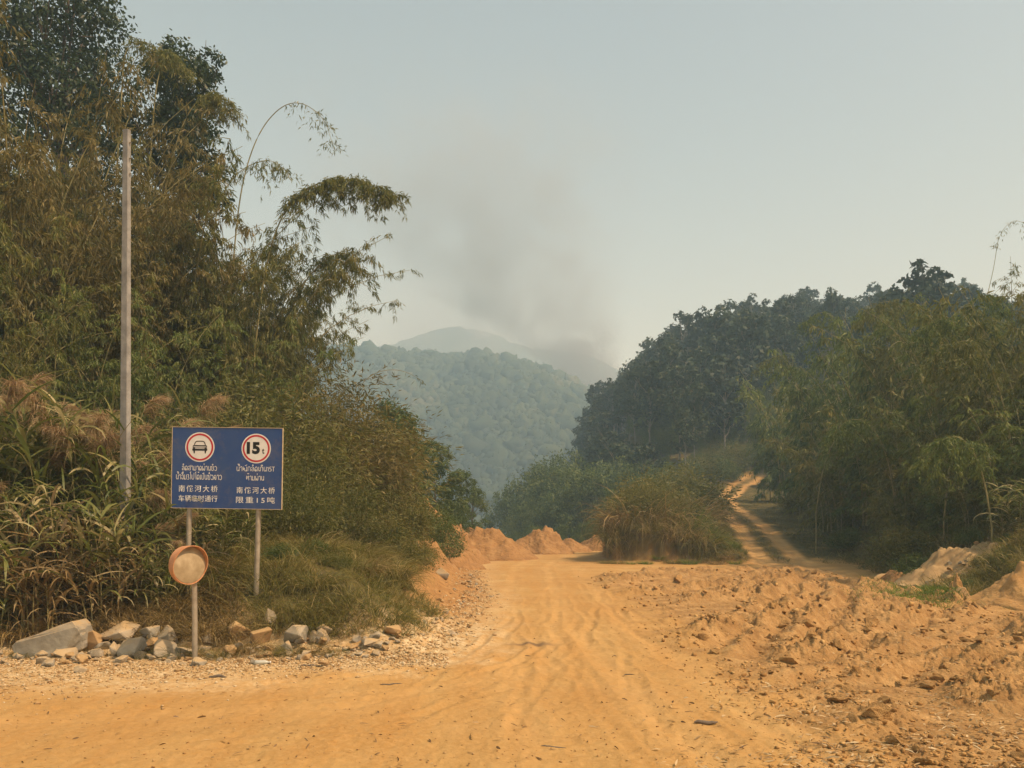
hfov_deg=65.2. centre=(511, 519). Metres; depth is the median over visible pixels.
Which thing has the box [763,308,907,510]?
bamboo clump
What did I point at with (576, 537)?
scrub tree
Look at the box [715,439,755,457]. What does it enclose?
bush
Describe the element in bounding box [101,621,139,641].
rock
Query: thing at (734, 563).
grass tussock
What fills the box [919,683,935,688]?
earth clod
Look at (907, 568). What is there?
bush
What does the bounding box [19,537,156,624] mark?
reed clump
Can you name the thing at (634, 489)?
bush
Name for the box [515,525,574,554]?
earth heap
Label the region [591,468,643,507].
scrub tree
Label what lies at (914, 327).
forest tree
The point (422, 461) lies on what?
bush
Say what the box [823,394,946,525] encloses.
bamboo clump
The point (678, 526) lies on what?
tall grass clump
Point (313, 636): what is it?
stone
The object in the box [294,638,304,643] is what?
stone
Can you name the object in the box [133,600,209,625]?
grass tussock
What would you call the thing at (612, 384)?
forest tree
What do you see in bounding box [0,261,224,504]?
bamboo clump
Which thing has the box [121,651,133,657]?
stone
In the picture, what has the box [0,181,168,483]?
bamboo clump
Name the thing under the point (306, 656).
stone
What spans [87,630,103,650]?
rock
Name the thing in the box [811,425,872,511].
bamboo clump
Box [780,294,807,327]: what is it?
forest tree
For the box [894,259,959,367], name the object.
hilltop tree
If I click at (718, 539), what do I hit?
tall grass clump
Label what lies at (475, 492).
tree
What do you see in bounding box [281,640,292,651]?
stone
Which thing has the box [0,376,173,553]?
reed clump
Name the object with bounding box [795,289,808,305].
forest tree
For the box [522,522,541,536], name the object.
scrub tree
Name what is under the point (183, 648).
stone
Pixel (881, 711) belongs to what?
earth clod
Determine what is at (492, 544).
earth heap
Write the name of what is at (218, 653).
grass tussock
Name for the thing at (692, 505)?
bush
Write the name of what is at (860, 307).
forest tree
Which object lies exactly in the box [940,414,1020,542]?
arching bamboo
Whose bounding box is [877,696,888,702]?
earth clod
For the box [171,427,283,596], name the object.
road sign
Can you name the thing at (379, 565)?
grass tussock
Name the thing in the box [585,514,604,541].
scrub tree
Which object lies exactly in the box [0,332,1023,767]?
ground
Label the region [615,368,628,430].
forest tree
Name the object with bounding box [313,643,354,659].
grass tussock
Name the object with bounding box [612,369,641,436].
forest tree
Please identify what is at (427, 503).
bush
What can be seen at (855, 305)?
forest tree
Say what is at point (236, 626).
rock
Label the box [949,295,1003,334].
forest tree
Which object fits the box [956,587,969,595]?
rock
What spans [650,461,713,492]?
bush
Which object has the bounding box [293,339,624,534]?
hill forest
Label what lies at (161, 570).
reed clump
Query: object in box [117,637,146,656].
rock
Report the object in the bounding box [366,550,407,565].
grass tussock
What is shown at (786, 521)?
track grass
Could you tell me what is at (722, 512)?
tall grass clump
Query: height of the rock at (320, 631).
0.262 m
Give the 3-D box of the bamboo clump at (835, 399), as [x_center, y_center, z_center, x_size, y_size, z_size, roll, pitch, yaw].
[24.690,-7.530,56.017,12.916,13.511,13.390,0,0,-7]
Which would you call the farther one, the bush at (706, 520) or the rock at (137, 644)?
the bush at (706, 520)
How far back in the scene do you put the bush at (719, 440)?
113.60 m
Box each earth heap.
[351,521,439,570]
[422,540,460,573]
[424,499,485,570]
[450,524,490,563]
[462,526,538,560]
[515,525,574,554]
[563,538,592,551]
[581,535,603,550]
[947,573,969,594]
[964,561,1023,610]
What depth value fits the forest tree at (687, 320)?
145.51 m
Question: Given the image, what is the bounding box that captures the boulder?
[12,619,92,656]
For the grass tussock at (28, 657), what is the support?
on the ground at (570, 604)
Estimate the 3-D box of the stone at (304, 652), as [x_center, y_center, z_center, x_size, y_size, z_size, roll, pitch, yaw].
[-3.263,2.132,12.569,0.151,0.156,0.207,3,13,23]
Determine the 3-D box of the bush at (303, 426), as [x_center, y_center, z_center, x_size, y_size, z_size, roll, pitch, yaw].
[-7.031,-2.425,23.401,7.342,5.888,7.061,0,0,41]
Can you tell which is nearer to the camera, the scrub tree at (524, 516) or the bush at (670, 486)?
the bush at (670, 486)
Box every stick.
[209,674,226,677]
[694,720,717,724]
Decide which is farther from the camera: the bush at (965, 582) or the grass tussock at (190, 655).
the bush at (965, 582)
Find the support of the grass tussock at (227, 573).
on the ground at (570, 604)
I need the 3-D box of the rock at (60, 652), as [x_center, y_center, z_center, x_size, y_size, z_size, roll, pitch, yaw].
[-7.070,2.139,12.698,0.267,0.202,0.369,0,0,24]
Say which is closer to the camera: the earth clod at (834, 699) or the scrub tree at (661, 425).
the earth clod at (834, 699)
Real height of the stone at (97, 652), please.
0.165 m
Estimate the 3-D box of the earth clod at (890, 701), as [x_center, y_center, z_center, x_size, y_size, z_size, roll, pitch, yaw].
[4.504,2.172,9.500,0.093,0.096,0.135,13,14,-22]
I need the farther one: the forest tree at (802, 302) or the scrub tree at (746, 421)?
the forest tree at (802, 302)
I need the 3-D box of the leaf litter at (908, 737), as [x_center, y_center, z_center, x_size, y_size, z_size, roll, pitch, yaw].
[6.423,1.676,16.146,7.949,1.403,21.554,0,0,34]
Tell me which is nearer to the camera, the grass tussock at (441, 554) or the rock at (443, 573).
the rock at (443, 573)
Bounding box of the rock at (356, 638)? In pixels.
[352,635,361,642]
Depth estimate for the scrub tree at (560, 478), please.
96.85 m
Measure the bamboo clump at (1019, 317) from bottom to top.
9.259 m
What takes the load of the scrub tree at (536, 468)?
on the ground at (570, 604)
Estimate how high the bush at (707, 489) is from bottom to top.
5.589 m
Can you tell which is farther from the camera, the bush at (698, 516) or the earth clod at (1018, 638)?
the bush at (698, 516)
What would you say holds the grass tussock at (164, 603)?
on the ground at (570, 604)
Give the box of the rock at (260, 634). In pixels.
[250,627,271,644]
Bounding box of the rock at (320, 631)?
[317,628,329,643]
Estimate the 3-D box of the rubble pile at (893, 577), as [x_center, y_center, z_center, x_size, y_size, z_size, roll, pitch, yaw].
[13.200,2.100,27.500,2.300,0.766,2.300,0,0,0]
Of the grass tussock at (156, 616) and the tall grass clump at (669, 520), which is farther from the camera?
the tall grass clump at (669, 520)
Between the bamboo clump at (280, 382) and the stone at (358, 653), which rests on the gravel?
the stone at (358, 653)
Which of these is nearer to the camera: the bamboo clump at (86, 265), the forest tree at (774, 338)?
the bamboo clump at (86, 265)
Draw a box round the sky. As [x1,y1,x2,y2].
[0,0,1023,370]
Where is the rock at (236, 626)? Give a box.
[228,621,250,639]
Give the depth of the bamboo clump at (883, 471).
39.21 m
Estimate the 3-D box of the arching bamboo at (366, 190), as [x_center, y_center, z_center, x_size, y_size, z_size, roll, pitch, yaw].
[-6.047,-5.787,27.434,5.355,12.022,2.307,0,0,0]
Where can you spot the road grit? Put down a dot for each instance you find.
(473, 720)
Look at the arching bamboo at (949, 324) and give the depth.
34.23 m
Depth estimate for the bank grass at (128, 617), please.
14.00 m
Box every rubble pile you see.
[879,570,904,582]
[894,541,1008,587]
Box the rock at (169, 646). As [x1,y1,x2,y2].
[153,639,177,657]
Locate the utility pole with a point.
(125, 421)
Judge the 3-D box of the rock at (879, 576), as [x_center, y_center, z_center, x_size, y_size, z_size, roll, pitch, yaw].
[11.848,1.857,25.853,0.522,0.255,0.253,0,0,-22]
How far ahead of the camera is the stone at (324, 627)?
13.49 m
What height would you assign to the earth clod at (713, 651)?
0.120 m
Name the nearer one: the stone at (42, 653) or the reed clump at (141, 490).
the stone at (42, 653)
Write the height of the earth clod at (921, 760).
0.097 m
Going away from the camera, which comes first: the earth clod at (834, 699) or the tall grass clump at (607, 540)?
the earth clod at (834, 699)
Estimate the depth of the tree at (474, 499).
51.70 m
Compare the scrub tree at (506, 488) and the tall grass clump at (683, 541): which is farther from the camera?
the scrub tree at (506, 488)
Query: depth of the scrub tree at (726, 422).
120.11 m
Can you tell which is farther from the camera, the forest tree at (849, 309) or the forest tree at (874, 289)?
the forest tree at (874, 289)
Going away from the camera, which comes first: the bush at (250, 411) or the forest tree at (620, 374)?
the bush at (250, 411)
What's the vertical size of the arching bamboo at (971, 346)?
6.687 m
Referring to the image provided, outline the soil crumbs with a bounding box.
[578,567,1023,767]
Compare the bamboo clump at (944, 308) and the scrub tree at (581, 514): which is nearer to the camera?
the bamboo clump at (944, 308)
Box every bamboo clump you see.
[0,0,244,487]
[0,51,251,404]
[0,91,263,486]
[0,105,299,310]
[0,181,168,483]
[0,235,202,398]
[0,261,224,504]
[0,283,267,512]
[1,135,354,455]
[10,169,422,412]
[71,200,303,398]
[90,189,404,430]
[94,191,389,426]
[108,231,323,382]
[131,303,360,450]
[733,361,838,502]
[758,381,848,508]
[759,400,920,537]
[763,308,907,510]
[787,296,1010,499]
[808,281,1023,480]
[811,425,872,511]
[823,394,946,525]
[824,410,962,542]
[833,297,1008,494]
[851,475,954,542]
[855,384,1023,518]
[856,292,1023,439]
[874,391,1014,517]
[899,287,1023,492]
[899,311,1023,497]
[902,256,1023,442]
[908,453,1023,534]
[914,471,985,541]
[948,395,1023,515]
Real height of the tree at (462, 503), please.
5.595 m
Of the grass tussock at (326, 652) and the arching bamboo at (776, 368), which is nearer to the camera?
the grass tussock at (326, 652)
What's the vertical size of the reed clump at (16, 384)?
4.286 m
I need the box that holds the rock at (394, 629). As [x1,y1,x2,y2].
[384,625,401,633]
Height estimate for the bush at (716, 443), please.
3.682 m
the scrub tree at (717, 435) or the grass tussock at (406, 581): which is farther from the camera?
the scrub tree at (717, 435)
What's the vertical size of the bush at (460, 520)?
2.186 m
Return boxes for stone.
[15,653,24,658]
[33,650,47,656]
[36,656,50,663]
[41,658,54,666]
[59,658,70,662]
[64,652,74,657]
[71,652,83,660]
[72,665,86,672]
[75,654,87,663]
[89,648,103,657]
[94,641,110,649]
[115,655,127,662]
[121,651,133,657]
[137,651,147,658]
[146,637,157,646]
[167,656,177,660]
[176,647,191,654]
[190,657,206,665]
[199,634,214,643]
[223,645,236,656]
[235,642,243,649]
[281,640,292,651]
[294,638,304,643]
[300,650,310,658]
[300,653,310,659]
[308,630,317,641]
[315,650,328,656]
[316,624,332,633]
[318,637,326,644]
[318,660,328,664]
[348,645,358,649]
[354,651,362,655]
[369,631,379,638]
[371,641,382,647]
[371,650,379,655]
[382,645,388,650]
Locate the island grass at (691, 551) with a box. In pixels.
[592,511,747,560]
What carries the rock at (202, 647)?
on the ground at (570, 604)
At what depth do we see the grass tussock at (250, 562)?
15.61 m
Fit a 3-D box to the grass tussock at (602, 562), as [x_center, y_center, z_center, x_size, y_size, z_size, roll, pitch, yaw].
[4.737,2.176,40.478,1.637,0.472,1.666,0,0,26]
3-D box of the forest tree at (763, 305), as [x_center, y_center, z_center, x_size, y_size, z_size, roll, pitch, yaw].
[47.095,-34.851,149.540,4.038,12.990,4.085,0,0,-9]
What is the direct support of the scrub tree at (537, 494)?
on the ground at (570, 604)
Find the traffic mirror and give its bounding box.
[168,545,207,657]
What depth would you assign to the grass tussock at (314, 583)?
14.69 m
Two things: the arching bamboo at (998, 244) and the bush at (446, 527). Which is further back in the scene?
the arching bamboo at (998, 244)
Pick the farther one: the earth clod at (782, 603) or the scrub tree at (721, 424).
the scrub tree at (721, 424)
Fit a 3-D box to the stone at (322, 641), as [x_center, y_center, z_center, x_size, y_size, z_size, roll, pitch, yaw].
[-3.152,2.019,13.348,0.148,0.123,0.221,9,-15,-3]
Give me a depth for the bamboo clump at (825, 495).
47.61 m
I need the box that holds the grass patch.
[803,528,1023,609]
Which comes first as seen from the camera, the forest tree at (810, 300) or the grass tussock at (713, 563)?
the grass tussock at (713, 563)
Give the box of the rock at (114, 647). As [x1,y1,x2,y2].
[109,641,118,656]
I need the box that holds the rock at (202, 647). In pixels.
[198,645,210,651]
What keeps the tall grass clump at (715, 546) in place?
on the ground at (570, 604)
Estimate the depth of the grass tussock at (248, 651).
12.92 m
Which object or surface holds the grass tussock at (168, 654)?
on the ground at (570, 604)
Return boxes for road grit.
[1,595,999,767]
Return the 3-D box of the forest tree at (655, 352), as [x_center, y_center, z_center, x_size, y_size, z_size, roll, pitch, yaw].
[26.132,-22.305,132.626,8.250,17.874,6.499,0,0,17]
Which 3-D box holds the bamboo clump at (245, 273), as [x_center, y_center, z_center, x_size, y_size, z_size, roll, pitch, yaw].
[-11.943,-5.692,28.735,8.836,10.770,9.362,0,0,-16]
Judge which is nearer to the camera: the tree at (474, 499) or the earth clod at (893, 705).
the earth clod at (893, 705)
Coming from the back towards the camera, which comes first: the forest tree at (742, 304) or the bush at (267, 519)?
the forest tree at (742, 304)
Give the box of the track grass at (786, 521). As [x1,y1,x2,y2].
[664,457,879,563]
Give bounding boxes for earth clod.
[673,574,682,582]
[696,633,708,640]
[709,648,719,653]
[767,602,776,607]
[777,657,797,663]
[778,600,788,606]
[778,623,786,627]
[801,619,812,627]
[804,628,815,639]
[827,696,848,702]
[830,639,844,649]
[842,684,856,692]
[850,667,861,674]
[861,627,871,632]
[862,702,892,720]
[864,617,879,626]
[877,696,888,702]
[884,735,904,744]
[887,697,894,703]
[891,703,899,708]
[894,681,901,686]
[900,652,911,657]
[911,743,922,751]
[913,757,934,764]
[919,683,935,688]
[929,673,944,682]
[936,634,948,638]
[938,662,950,668]
[949,645,965,649]
[949,675,961,680]
[959,637,973,641]
[974,635,986,641]
[985,629,993,635]
[986,689,999,696]
[1010,751,1023,757]
[1013,636,1023,641]
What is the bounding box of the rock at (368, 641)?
[361,638,379,646]
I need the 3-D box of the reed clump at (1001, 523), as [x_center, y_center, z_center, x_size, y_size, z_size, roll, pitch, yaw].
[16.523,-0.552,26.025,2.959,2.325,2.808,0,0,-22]
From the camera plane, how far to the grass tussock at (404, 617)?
14.40 m
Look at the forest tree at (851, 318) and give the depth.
118.13 m
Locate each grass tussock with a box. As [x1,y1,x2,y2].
[0,602,76,647]
[2,650,31,659]
[89,648,111,656]
[112,636,177,658]
[116,649,153,660]
[129,583,233,616]
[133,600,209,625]
[139,553,273,598]
[147,641,207,659]
[149,607,268,651]
[179,646,217,658]
[197,559,264,587]
[198,642,246,660]
[208,636,273,658]
[224,637,281,657]
[229,554,275,569]
[252,644,289,658]
[253,529,372,562]
[258,638,317,657]
[266,562,372,602]
[267,596,345,625]
[272,529,356,545]
[291,639,344,655]
[313,545,408,582]
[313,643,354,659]
[325,537,401,555]
[342,538,414,565]
[344,541,404,558]
[354,542,407,556]
[359,600,435,632]
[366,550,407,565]
[368,553,442,588]
[373,562,434,593]
[375,550,427,571]
[413,540,445,566]
[431,546,447,564]
[592,560,615,563]
[604,558,628,564]
[649,553,669,559]
[659,558,689,563]
[676,557,701,564]
[682,558,709,563]
[703,560,725,564]
[726,559,744,564]
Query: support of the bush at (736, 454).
on the ground at (570, 604)
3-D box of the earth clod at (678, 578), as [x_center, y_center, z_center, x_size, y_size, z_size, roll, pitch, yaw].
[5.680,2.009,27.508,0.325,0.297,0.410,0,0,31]
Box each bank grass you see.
[0,537,258,647]
[133,514,455,643]
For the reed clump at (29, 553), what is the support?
on the ground at (570, 604)
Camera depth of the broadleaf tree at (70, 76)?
32.61 m
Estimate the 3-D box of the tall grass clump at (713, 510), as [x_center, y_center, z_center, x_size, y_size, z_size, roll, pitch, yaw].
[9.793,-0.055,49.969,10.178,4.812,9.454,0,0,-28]
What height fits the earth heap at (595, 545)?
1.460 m
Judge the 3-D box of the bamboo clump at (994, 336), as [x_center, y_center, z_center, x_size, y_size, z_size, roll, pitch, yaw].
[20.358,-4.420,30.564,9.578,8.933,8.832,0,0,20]
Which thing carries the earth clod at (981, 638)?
on the ground at (570, 604)
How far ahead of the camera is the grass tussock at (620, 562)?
40.04 m
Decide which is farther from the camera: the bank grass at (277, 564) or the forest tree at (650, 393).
the forest tree at (650, 393)
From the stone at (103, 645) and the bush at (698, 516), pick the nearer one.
the stone at (103, 645)
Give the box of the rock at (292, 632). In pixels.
[284,625,308,642]
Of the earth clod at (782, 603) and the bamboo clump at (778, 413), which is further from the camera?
the bamboo clump at (778, 413)
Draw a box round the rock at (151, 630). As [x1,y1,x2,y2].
[139,625,159,641]
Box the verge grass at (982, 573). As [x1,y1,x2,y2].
[782,500,1023,595]
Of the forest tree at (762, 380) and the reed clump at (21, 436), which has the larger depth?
the forest tree at (762, 380)
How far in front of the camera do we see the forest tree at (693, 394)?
103.01 m
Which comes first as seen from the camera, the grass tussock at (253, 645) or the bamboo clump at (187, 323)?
the grass tussock at (253, 645)
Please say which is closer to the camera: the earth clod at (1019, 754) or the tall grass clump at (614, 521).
the earth clod at (1019, 754)
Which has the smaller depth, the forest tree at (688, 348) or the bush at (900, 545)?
the bush at (900, 545)
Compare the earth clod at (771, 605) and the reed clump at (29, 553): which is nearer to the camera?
the reed clump at (29, 553)
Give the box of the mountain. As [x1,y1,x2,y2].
[377,326,622,392]
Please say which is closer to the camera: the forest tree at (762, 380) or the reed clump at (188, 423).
the reed clump at (188, 423)
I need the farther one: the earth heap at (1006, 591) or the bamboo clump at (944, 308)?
the bamboo clump at (944, 308)
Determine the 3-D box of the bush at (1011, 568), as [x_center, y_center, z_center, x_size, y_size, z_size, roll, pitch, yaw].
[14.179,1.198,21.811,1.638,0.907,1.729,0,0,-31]
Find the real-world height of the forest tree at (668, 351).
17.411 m
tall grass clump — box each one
[563,484,693,537]
[579,518,641,554]
[588,482,709,539]
[590,521,640,541]
[603,480,740,534]
[616,511,673,547]
[633,507,735,550]
[645,518,717,548]
[653,513,700,536]
[655,496,724,532]
[662,516,751,561]
[666,523,720,553]
[667,534,701,550]
[680,491,761,528]
[698,527,737,547]
[717,542,740,550]
[728,538,743,548]
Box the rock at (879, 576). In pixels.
[873,574,885,578]
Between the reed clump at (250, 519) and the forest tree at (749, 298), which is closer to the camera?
the reed clump at (250, 519)
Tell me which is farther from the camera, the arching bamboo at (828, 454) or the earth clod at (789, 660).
the arching bamboo at (828, 454)
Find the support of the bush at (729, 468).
on the ground at (570, 604)
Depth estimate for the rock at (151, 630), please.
13.31 m
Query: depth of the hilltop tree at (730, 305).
150.16 m
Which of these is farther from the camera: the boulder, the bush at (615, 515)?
the bush at (615, 515)
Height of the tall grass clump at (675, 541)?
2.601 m
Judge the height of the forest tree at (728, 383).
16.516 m
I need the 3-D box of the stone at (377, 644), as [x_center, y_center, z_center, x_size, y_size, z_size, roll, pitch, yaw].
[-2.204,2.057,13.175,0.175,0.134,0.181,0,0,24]
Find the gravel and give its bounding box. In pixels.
[0,567,508,722]
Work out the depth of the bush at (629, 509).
43.34 m
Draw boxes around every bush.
[111,383,252,511]
[114,357,331,520]
[155,487,234,544]
[158,345,403,529]
[198,337,417,533]
[200,484,298,536]
[237,427,360,540]
[238,344,436,533]
[260,540,303,560]
[272,366,463,524]
[272,409,393,542]
[274,504,313,538]
[301,537,330,554]
[312,548,359,569]
[336,450,427,540]
[344,499,418,553]
[347,540,368,554]
[377,486,443,539]
[388,526,447,570]
[393,467,440,527]
[402,487,464,543]
[411,495,453,542]
[429,511,468,558]
[436,500,476,532]
[596,463,673,517]
[597,477,680,524]
[602,502,627,528]
[618,452,742,520]
[621,464,684,511]
[632,476,679,519]
[640,507,662,524]
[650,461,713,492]
[663,476,709,526]
[677,503,718,531]
[689,507,717,531]
[695,449,746,481]
[701,431,740,450]
[703,435,732,451]
[707,435,753,470]
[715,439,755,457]
[738,443,765,464]
[772,482,821,512]
[860,517,945,562]
[881,549,933,575]
[946,524,990,544]
[961,576,984,590]
[966,551,989,567]
[992,532,1014,544]
[1000,552,1023,576]
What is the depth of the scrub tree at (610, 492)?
75.99 m
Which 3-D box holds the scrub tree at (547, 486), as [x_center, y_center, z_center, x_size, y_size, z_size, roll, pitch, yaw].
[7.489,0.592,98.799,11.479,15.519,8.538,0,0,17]
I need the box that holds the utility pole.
[119,129,131,551]
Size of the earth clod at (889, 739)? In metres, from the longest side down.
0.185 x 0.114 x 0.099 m
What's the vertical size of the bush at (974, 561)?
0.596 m
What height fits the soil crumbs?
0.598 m
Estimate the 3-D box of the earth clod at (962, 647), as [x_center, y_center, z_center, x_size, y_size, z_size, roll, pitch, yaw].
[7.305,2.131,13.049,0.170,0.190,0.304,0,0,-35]
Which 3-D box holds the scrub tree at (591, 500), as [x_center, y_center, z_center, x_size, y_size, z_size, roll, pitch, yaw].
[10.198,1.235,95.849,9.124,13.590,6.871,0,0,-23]
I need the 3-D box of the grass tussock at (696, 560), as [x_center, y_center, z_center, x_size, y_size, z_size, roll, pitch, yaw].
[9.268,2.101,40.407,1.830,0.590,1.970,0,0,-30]
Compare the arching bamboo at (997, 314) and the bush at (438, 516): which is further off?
the arching bamboo at (997, 314)
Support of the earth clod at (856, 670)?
on the ground at (570, 604)
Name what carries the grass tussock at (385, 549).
on the ground at (570, 604)
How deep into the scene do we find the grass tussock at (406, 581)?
17.78 m
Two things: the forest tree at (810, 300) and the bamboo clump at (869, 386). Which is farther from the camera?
the forest tree at (810, 300)
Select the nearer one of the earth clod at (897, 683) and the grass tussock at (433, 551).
the earth clod at (897, 683)
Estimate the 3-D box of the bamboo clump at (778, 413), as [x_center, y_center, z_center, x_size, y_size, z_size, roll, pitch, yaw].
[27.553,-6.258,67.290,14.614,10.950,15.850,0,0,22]
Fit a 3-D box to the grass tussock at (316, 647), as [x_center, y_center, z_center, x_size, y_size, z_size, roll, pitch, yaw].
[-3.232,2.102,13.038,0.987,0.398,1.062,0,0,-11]
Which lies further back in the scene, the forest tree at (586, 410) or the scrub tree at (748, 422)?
the forest tree at (586, 410)
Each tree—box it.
[0,0,158,244]
[104,28,234,293]
[358,398,429,493]
[387,416,450,498]
[411,473,436,501]
[415,440,471,519]
[436,469,478,520]
[462,485,490,528]
[480,491,523,538]
[484,472,541,539]
[495,451,570,535]
[502,504,548,536]
[504,469,567,536]
[505,532,520,540]
[507,458,579,523]
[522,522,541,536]
[526,481,597,538]
[529,448,584,494]
[530,468,574,518]
[535,501,565,535]
[538,464,591,525]
[540,479,597,539]
[541,468,606,536]
[546,456,630,540]
[549,491,594,540]
[553,524,568,539]
[558,470,590,533]
[560,479,614,538]
[567,426,597,462]
[569,520,595,542]
[571,406,591,448]
[571,445,588,460]
[571,533,583,542]
[576,477,619,538]
[578,458,596,470]
[579,393,609,430]
[583,407,624,445]
[584,380,604,428]
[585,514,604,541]
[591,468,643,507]
[591,488,622,531]
[592,384,618,432]
[599,378,618,430]
[605,418,628,434]
[611,361,648,445]
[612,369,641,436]
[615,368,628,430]
[619,358,674,458]
[622,442,668,474]
[624,394,651,437]
[625,349,652,391]
[632,407,678,458]
[639,337,653,357]
[639,411,661,439]
[641,411,677,455]
[645,332,689,387]
[647,340,687,413]
[648,332,687,360]
[651,323,682,350]
[651,331,691,352]
[652,357,710,463]
[658,352,690,403]
[667,309,694,351]
[669,407,698,472]
[673,377,714,460]
[679,313,693,355]
[682,345,722,440]
[685,305,715,354]
[686,430,709,457]
[690,305,745,436]
[691,352,762,448]
[692,419,719,445]
[700,395,729,439]
[708,398,747,442]
[712,318,781,440]
[714,299,741,315]
[715,308,773,441]
[715,397,735,435]
[726,308,777,359]
[726,397,756,440]
[727,397,779,456]
[733,300,756,315]
[744,293,760,314]
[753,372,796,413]
[756,298,771,321]
[759,382,797,434]
[760,312,815,392]
[763,312,781,354]
[764,387,792,439]
[766,297,798,355]
[772,293,811,334]
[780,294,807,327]
[790,358,815,388]
[793,315,829,373]
[794,293,818,312]
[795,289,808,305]
[800,286,822,306]
[809,287,851,384]
[826,283,918,387]
[833,297,854,333]
[840,312,889,353]
[846,299,864,320]
[852,303,875,326]
[856,295,864,307]
[863,282,881,303]
[865,295,878,306]
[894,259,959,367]
[906,291,923,368]
[920,281,980,329]
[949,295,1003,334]
[959,277,977,287]
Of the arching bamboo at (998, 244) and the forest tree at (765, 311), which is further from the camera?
the forest tree at (765, 311)
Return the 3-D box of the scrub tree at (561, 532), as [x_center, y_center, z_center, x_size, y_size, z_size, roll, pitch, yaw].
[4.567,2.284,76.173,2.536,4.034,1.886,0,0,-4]
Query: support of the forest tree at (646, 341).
on the ground at (570, 604)
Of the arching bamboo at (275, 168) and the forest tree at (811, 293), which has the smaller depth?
the arching bamboo at (275, 168)
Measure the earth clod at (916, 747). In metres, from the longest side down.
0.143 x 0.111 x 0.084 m
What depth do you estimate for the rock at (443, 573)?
24.95 m
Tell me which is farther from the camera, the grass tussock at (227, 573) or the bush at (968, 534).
the bush at (968, 534)
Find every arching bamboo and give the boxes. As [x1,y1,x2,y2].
[112,36,185,227]
[145,52,202,233]
[161,88,251,208]
[213,156,303,382]
[231,101,345,285]
[253,173,411,408]
[275,250,374,370]
[347,370,425,432]
[749,354,812,474]
[792,310,855,414]
[815,430,884,553]
[817,418,896,528]
[896,316,986,441]
[897,433,1004,542]
[914,340,1018,461]
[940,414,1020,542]
[947,293,1015,467]
[983,220,1023,314]
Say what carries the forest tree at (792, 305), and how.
on the ground at (570, 604)
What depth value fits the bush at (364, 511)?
21.89 m
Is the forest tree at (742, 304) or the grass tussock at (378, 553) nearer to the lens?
the grass tussock at (378, 553)
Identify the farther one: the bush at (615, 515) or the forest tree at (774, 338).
the forest tree at (774, 338)
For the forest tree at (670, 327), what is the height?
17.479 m
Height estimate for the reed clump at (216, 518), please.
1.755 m
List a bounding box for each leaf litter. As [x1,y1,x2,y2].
[0,573,796,767]
[651,593,1023,767]
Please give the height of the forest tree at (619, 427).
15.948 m
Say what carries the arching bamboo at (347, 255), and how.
on the ground at (570, 604)
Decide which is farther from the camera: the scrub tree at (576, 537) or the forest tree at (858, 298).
the forest tree at (858, 298)
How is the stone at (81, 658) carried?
on the ground at (570, 604)
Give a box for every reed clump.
[0,363,153,555]
[0,369,92,549]
[0,372,91,528]
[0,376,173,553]
[0,451,101,600]
[0,479,135,613]
[0,480,74,630]
[0,486,205,611]
[0,497,122,629]
[0,543,111,631]
[1,374,186,560]
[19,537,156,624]
[50,382,245,553]
[56,510,232,605]
[66,432,216,566]
[82,441,182,553]
[114,530,216,612]
[150,503,254,561]
[213,509,270,544]
[973,474,1023,537]
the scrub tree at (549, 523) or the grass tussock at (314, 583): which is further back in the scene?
the scrub tree at (549, 523)
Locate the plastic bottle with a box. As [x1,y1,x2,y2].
[255,660,270,664]
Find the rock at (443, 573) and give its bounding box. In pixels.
[436,567,448,579]
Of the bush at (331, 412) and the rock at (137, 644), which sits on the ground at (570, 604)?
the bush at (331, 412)
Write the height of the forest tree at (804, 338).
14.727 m
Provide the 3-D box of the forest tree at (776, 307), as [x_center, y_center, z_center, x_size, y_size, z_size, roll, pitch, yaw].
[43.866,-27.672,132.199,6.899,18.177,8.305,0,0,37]
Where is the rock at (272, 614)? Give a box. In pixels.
[264,609,275,623]
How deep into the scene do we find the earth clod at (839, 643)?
13.02 m
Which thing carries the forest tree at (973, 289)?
on the ground at (570, 604)
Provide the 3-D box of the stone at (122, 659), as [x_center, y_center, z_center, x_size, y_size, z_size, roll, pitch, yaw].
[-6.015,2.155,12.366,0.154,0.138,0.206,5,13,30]
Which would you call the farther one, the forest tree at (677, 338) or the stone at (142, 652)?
the forest tree at (677, 338)
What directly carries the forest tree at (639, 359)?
on the ground at (570, 604)
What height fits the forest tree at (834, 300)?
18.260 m
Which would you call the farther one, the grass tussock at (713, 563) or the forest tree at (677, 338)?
the forest tree at (677, 338)
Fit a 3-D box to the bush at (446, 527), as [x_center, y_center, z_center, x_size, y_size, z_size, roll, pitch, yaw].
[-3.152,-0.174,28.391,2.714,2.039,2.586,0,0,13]
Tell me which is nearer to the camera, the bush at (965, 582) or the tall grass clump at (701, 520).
the bush at (965, 582)
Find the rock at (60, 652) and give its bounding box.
[53,647,77,656]
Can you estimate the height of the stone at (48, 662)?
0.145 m
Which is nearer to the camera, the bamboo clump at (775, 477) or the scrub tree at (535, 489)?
the bamboo clump at (775, 477)
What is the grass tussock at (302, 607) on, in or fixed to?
on the ground at (570, 604)
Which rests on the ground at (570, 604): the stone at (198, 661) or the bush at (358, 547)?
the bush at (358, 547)
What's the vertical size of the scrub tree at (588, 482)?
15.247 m
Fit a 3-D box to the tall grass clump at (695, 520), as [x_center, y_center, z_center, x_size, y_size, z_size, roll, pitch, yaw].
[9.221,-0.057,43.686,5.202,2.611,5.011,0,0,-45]
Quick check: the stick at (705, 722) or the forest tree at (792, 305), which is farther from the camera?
the forest tree at (792, 305)
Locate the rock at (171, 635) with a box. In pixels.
[157,625,178,643]

